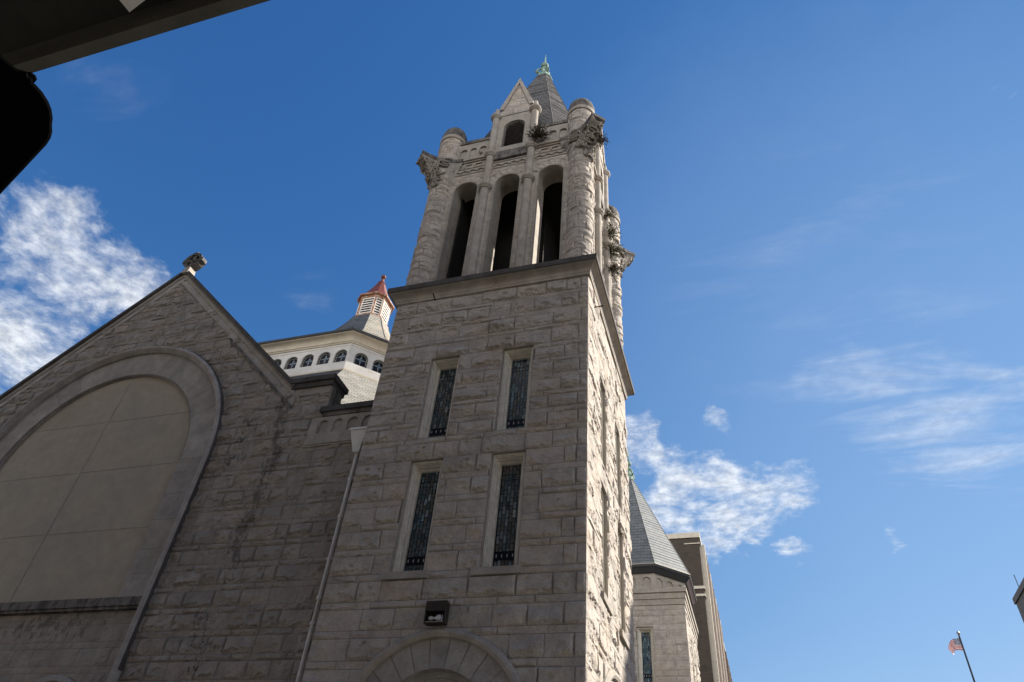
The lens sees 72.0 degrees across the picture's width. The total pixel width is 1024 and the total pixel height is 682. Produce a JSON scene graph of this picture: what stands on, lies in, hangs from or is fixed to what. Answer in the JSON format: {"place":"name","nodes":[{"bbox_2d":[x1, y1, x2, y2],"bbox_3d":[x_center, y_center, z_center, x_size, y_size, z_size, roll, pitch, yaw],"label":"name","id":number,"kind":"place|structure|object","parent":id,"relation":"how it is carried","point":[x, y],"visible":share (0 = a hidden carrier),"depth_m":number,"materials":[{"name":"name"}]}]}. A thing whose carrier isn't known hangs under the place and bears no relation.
{"place":"outdoors","nodes":[
{"label":"outdoors","id":0,"kind":"place"},
{"bbox_2d":[0,0,1023,681],"label":"sky","id":1,"kind":"structure","parent":0,"point":[819,204],"materials":[{"name":"blue"}]},
{"bbox_2d":[666,532,727,681],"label":"brick building","id":2,"kind":"structure","parent":0,"point":[689,548],"depth_m":65.17,"materials":[{"name":"stone"}]},
{"bbox_2d":[724,646,732,681],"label":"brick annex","id":3,"kind":"object","parent":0,"point":[729,673],"visible":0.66,"depth_m":82.59,"materials":[{"name":"brick"}]},
{"label":"ground","id":4,"kind":"structure","parent":0,"visible":0},
{"bbox_2d":[0,0,269,72],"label":"concrete canopy","id":5,"kind":"object","parent":4,"relation":"on","point":[37,35],"depth_m":4.61,"materials":[{"name":"grey concrete"}]},
{"bbox_2d":[0,54,52,193],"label":"hanging housing","id":6,"kind":"object","parent":5,"relation":"hanging from","point":[26,118],"visible":1,"depth_m":2.73,"materials":[{"name":"black metal"}]},
{"bbox_2d":[120,0,144,11],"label":"ceiling light box","id":7,"kind":"object","parent":5,"relation":"attached to","point":[130,5],"visible":1,"depth_m":4.33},
{"bbox_2d":[0,55,700,681],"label":"church","id":8,"kind":"structure","parent":4,"relation":"on","point":[198,483],"depth_m":21.15,"materials":[{"name":"stone"}]},
{"bbox_2d":[35,675,73,681],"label":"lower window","id":9,"kind":"structure","parent":8,"relation":"in","point":[55,678],"depth_m":18.68,"materials":[{"name":"stone"}]},
{"bbox_2d":[284,358,297,369],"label":"lantern window","id":10,"kind":"structure","parent":8,"relation":"in","point":[291,364],"depth_m":37.69,"materials":[{"name":"black glass"}]},
{"bbox_2d":[301,355,313,366],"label":"lantern window","id":11,"kind":"structure","parent":8,"relation":"in","point":[307,361],"depth_m":37.44,"materials":[{"name":"black glass"}]},
{"bbox_2d":[317,353,329,364],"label":"lantern window","id":12,"kind":"structure","parent":8,"relation":"in","point":[324,360],"depth_m":37.16,"materials":[{"name":"black glass"}]},
{"bbox_2d":[334,350,346,361],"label":"lantern window","id":13,"kind":"structure","parent":8,"relation":"in","point":[340,357],"depth_m":36.91,"materials":[{"name":"black glass"}]},
{"bbox_2d":[353,354,367,367],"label":"lantern window","id":14,"kind":"structure","parent":8,"relation":"in","point":[360,359],"depth_m":36.98,"materials":[{"name":"black glass"}]},
{"bbox_2d":[371,360,382,373],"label":"lantern window","id":15,"kind":"structure","parent":8,"relation":"in","point":[377,365],"depth_m":37.28,"materials":[{"name":"black glass"}]},
{"bbox_2d":[380,460,442,580],"bbox_3d":[-2.424,4.616,18.278,1.220,3.388,0.505,-8,-43,15],"label":"window","id":16,"kind":"structure","parent":8,"relation":"in","point":[410,558],"depth_m":18.37,"materials":[{"name":"black glass"}]},
{"bbox_2d":[423,600,449,625],"bbox_3d":[-1.712,6.200,16.060,0.500,0.500,0.200,-8,-43,15],"label":"wall floodlight","id":17,"kind":"object","parent":8,"relation":"attached to","point":[436,613],"depth_m":16.02,"materials":[{"name":"brown metal"}]},
{"bbox_2d":[416,357,459,439],"bbox_3d":[-2.093,1.742,20.880,0.936,2.967,0.400,-8,-43,15],"label":"window","id":18,"kind":"structure","parent":8,"relation":"in","point":[441,386],"depth_m":21.05,"materials":[{"name":"black glass"}]},
{"bbox_2d":[470,452,525,576],"bbox_3d":[-0.190,4.297,17.660,1.220,3.388,0.505,-8,-43,15],"label":"window","id":19,"kind":"structure","parent":8,"relation":"in","point":[502,529],"depth_m":17.74,"materials":[{"name":"black glass"}]},
{"bbox_2d":[495,347,532,430],"bbox_3d":[0.141,1.423,20.262,0.936,2.967,0.400,-8,-43,15],"label":"window","id":20,"kind":"structure","parent":8,"relation":"in","point":[513,410],"depth_m":20.42,"materials":[{"name":"black glass"}]},
{"bbox_2d":[525,122,553,142],"bbox_3d":[1.128,-8.376,28.479,1.198,1.181,1.026,3,-41,3],"label":"weed","id":21,"kind":"object","parent":8,"relation":"on","point":[539,133],"visible":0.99,"depth_m":28.48,"materials":[{"name":"green plant"}]},
{"bbox_2d":[593,129,610,151],"bbox_3d":[3.365,-7.635,27.188,0.876,0.898,0.942,22,-44,-17],"label":"weed","id":22,"kind":"object","parent":8,"relation":"on","point":[600,139],"visible":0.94,"depth_m":27.17,"materials":[{"name":"green plant"}]},
{"bbox_2d":[600,385,603,464],"bbox_3d":[2.526,2.447,21.143,0.400,2.967,0.846,-8,-43,15],"label":"window","id":23,"kind":"structure","parent":8,"relation":"in","point":[601,404],"depth_m":21.51,"materials":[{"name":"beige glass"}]},
{"bbox_2d":[600,489,612,615],"bbox_3d":[2.273,5.332,18.545,0.505,3.388,1.130,-8,-43,15],"label":"window","id":24,"kind":"structure","parent":8,"relation":"in","point":[607,604],"depth_m":18.35,"materials":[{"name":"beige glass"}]},
{"bbox_2d":[604,206,616,219],"bbox_3d":[4.135,-5.399,30.253,0.746,0.685,0.706,-26,-50,31],"label":"weed","id":25,"kind":"object","parent":8,"relation":"on","point":[608,214],"visible":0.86,"depth_m":30.19,"materials":[{"name":"green plant"}]},
{"bbox_2d":[603,221,621,243],"bbox_3d":[4.120,-4.508,29.629,0.997,1.237,1.000,-8,-43,15],"label":"weed","id":26,"kind":"object","parent":8,"relation":"on","point":[610,234],"visible":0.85,"depth_m":29.67,"materials":[{"name":"green plant"}]},
{"bbox_2d":[603,240,624,262],"bbox_3d":[4.128,-3.653,29.009,1.027,1.062,1.043,13,-42,-8],"label":"weed","id":27,"kind":"object","parent":8,"relation":"on","point":[613,248],"visible":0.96,"depth_m":29.00,"materials":[{"name":"green plant"}]},
{"bbox_2d":[606,260,624,282],"bbox_3d":[4.018,-2.808,28.331,1.092,1.045,0.893,14,-42,-9],"label":"weed","id":28,"kind":"object","parent":8,"relation":"on","point":[614,268],"visible":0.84,"depth_m":28.35,"materials":[{"name":"green plant"}]},
{"bbox_2d":[615,433,618,504],"bbox_3d":[3.243,4.074,22.900,0.400,2.967,0.846,-8,-43,15],"label":"window","id":29,"kind":"structure","parent":8,"relation":"in","point":[615,433],"depth_m":23.32,"materials":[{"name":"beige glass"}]},
{"bbox_2d":[618,532,629,649],"bbox_3d":[2.991,6.959,20.302,0.505,3.388,1.130,-8,-43,15],"label":"window","id":30,"kind":"structure","parent":8,"relation":"in","point":[622,635],"depth_m":19.56,"materials":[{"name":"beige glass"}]},
{"bbox_2d":[637,627,655,681],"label":"window","id":31,"kind":"structure","parent":8,"relation":"in","point":[645,644],"depth_m":39.43,"materials":[{"name":"black glass"}]},
{"bbox_2d":[1012,575,1023,621],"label":"grey building","id":32,"kind":"structure","parent":4,"relation":"on","point":[1018,598],"depth_m":53.81,"materials":[{"name":"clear concrete"}]},
{"label":"side road","id":33,"kind":"structure","parent":0,"visible":0},
{"bbox_2d":[948,631,974,681],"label":"flagpole","id":34,"kind":"object","parent":33,"relation":"on","point":[956,644],"visible":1,"depth_m":51.50,"materials":[{"name":"grey metal"}]}
]}

